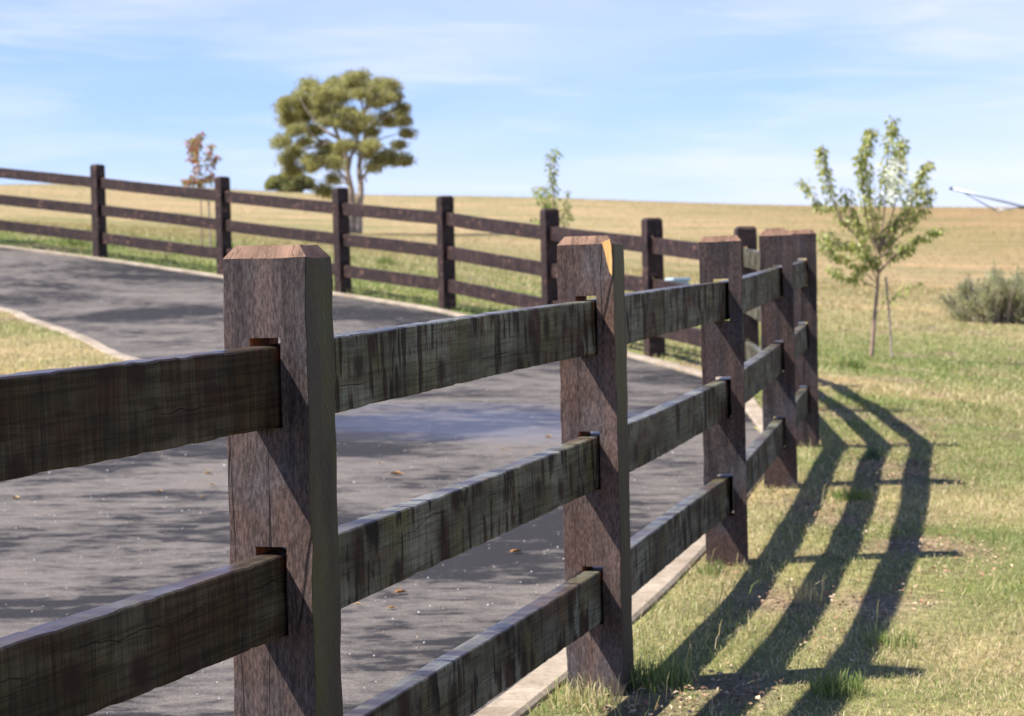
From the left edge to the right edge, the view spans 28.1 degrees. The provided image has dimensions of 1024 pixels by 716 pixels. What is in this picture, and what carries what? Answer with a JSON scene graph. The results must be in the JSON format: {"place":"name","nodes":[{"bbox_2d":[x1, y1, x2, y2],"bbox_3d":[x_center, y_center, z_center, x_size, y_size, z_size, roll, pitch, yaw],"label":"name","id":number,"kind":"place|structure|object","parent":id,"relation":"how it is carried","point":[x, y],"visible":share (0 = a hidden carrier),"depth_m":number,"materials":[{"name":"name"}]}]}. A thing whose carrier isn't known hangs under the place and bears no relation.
{"place":"outdoors","nodes":[
{"label":"outdoors","id":0,"kind":"place"},
{"bbox_2d":[0,248,759,715],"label":"road","id":1,"kind":"structure","parent":0,"point":[56,564],"depth_m":10.65,"materials":[{"name":"grey asphalt"}]},
{"bbox_2d":[4,269,685,713],"bbox_3d":[-2.312,-0.325,17.404,7.635,2.075,26.547,-2,2,-15],"label":"grit","id":2,"kind":"object","parent":1,"relation":"on","point":[412,451],"visible":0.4,"depth_m":9.90,"materials":[{"name":"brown stone"}]},
{"bbox_2d":[395,589,406,592],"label":"fallen leaf","id":3,"kind":"object","parent":1,"relation":"on","point":[399,591],"visible":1,"depth_m":7.69,"materials":[{"name":"orange plant"}]},
{"bbox_2d":[0,184,1023,715],"bbox_3d":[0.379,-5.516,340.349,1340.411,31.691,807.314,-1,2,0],"label":"ground","id":4,"kind":"structure","parent":0,"point":[602,222],"depth_m":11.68,"materials":[{"name":"plant"}]},
{"bbox_2d":[0,307,138,360],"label":"kerb","id":5,"kind":"structure","parent":4,"relation":"on","point":[97,345],"depth_m":21.43,"materials":[{"name":"concrete"}]},
{"bbox_2d":[56,238,85,245],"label":"grass tuft","id":6,"kind":"object","parent":4,"relation":"on","point":[70,242],"visible":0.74,"depth_m":30.91,"materials":[{"name":"green plant"}]},
{"bbox_2d":[180,131,222,245],"bbox_3d":[-4.952,-2.686,32.864,0.669,1.891,0.638,-2,2,-25],"label":"red leaf sapling","id":7,"kind":"object","parent":4,"relation":"on","point":[192,151],"visible":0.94,"depth_m":32.74,"materials":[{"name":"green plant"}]},
{"bbox_2d":[208,200,210,246],"bbox_3d":[-4.838,-2.122,32.734,0.036,1.032,0.033,-1,2,0],"label":"tree stake","id":8,"kind":"object","parent":4,"relation":"on","point":[209,229],"visible":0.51,"depth_m":32.72,"materials":[{"name":"beige wood"}]},
{"bbox_2d":[264,173,316,192],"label":"distant tree","id":9,"kind":"object","parent":4,"relation":"on","point":[301,183],"visible":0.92,"depth_m":185.00,"materials":[{"name":"green plant"}]},
{"bbox_2d":[267,67,420,233],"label":"gum tree","id":10,"kind":"object","parent":4,"relation":"on","point":[321,107],"visible":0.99,"depth_m":104.79,"materials":[{"name":"green plant"}]},
{"bbox_2d":[374,255,398,264],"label":"grass tuft","id":11,"kind":"object","parent":4,"relation":"on","point":[383,260],"visible":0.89,"depth_m":34.39,"materials":[{"name":"green plant"}]},
{"bbox_2d":[0,245,784,715],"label":"kerb","id":12,"kind":"structure","parent":4,"relation":"on","point":[530,687],"depth_m":7.68,"materials":[{"name":"concrete"}]},
{"bbox_2d":[0,164,818,715],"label":"rail fence","id":13,"kind":"object","parent":4,"relation":"on","point":[282,590],"visible":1,"depth_m":4.82,"materials":[{"name":"brown wood"}]},
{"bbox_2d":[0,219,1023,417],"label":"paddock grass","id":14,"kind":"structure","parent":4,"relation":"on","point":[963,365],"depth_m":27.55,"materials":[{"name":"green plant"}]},
{"bbox_2d":[0,183,1023,299],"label":"dry hill grass","id":15,"kind":"structure","parent":4,"relation":"on","point":[191,229],"depth_m":100.62,"materials":[{"name":"beige plant"}]},
{"bbox_2d":[530,147,575,227],"bbox_3d":[0.510,-1.591,25.454,0.578,2.068,0.709,-1,2,0],"label":"slender sapling","id":16,"kind":"object","parent":4,"relation":"on","point":[552,180],"visible":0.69,"depth_m":25.42,"materials":[{"name":"green plant"}]},
{"bbox_2d":[545,666,634,712],"bbox_3d":[0.207,0.933,5.788,0.259,0.111,0.250,0,2,25],"label":"grass tuft","id":17,"kind":"object","parent":4,"relation":"on","point":[583,694],"visible":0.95,"depth_m":5.78,"materials":[{"name":"plant"}]},
{"bbox_2d":[626,652,697,691],"bbox_3d":[0.416,0.922,6.036,0.268,0.101,0.281,-1,2,0],"label":"grass tuft","id":18,"kind":"object","parent":4,"relation":"on","point":[639,676],"visible":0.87,"depth_m":6.02,"materials":[{"name":"green plant"}]},
{"bbox_2d":[665,277,690,284],"bbox_3d":[1.949,-0.604,23.994,0.225,0.673,0.300,-2,2,-14],"label":"utility box","id":19,"kind":"object","parent":4,"relation":"on","point":[684,280],"visible":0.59,"depth_m":23.86,"materials":[{"name":"blue paint"}]},
{"bbox_2d":[694,556,725,575],"bbox_3d":[0.779,0.814,8.021,0.139,0.078,0.167,-1,2,0],"label":"grass tuft","id":20,"kind":"object","parent":4,"relation":"on","point":[709,568],"visible":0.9,"depth_m":8.01,"materials":[{"name":"plant"}]},
{"bbox_2d":[785,570,826,603],"bbox_3d":[1.059,0.829,7.464,0.181,0.113,0.201,-1,2,0],"label":"grass tuft","id":21,"kind":"object","parent":4,"relation":"on","point":[807,594],"visible":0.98,"depth_m":7.44,"materials":[{"name":"green plant"}]},
{"bbox_2d":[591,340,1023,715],"bbox_3d":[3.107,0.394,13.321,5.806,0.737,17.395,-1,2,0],"label":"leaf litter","id":22,"kind":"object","parent":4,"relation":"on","point":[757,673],"visible":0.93,"depth_m":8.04,"materials":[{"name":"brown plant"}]},
{"bbox_2d":[806,667,867,698],"bbox_3d":[0.945,0.932,5.912,0.184,0.083,0.232,-1,2,0],"label":"grass tuft","id":23,"kind":"object","parent":4,"relation":"on","point":[834,687],"visible":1,"depth_m":5.90,"materials":[{"name":"green plant"}]},
{"bbox_2d":[829,483,872,500],"bbox_3d":[1.692,0.668,10.200,0.228,0.078,0.241,-1,2,0],"label":"grass tuft","id":24,"kind":"object","parent":4,"relation":"on","point":[855,494],"visible":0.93,"depth_m":10.17,"materials":[{"name":"green plant"}]},
{"bbox_2d":[836,356,867,368],"bbox_3d":[3.273,0.042,19.768,0.325,0.142,0.382,-1,2,0],"label":"grass tuft","id":25,"kind":"object","parent":4,"relation":"on","point":[851,363],"visible":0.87,"depth_m":19.69,"materials":[{"name":"green plant"}]},
{"bbox_2d":[794,115,948,356],"bbox_3d":[4.438,-1.476,25.358,1.824,3.029,0.974,-1,2,0],"label":"tree","id":26,"kind":"object","parent":4,"relation":"on","point":[862,251],"visible":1,"depth_m":25.33,"materials":[{"name":"green plant"}]},
{"bbox_2d":[864,442,880,459],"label":"grass tuft","id":27,"kind":"object","parent":4,"relation":"on","point":[869,453],"visible":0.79,"depth_m":11.80,"materials":[{"name":"green plant"}]},
{"bbox_2d":[885,277,892,357],"bbox_3d":[4.683,-0.429,25.419,0.097,1.159,0.032,-1,2,0],"label":"tree stake","id":28,"kind":"object","parent":4,"relation":"on","point":[889,321],"visible":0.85,"depth_m":25.41,"materials":[{"name":"beige wood"}]},
{"bbox_2d":[864,626,917,648],"bbox_3d":[1.226,0.902,6.642,0.187,0.058,0.197,-1,2,0],"label":"grass tuft","id":29,"kind":"object","parent":4,"relation":"on","point":[884,638],"visible":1,"depth_m":6.63,"materials":[{"name":"green plant"}]},
{"bbox_2d":[936,261,1023,323],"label":"olive bush","id":30,"kind":"object","parent":4,"relation":"on","point":[1007,299],"visible":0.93,"depth_m":33.28,"materials":[{"name":"green plant"}]},
{"bbox_2d":[949,187,1023,210],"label":"clothes hoist","id":31,"kind":"object","parent":4,"relation":"on","point":[967,193],"visible":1,"depth_m":26.44,"materials":[{"name":"metal"}]},
{"bbox_2d":[0,0,1023,207],"label":"sky","id":32,"kind":"structure","parent":0,"point":[710,101],"materials":[{"name":"blue"}]}
]}

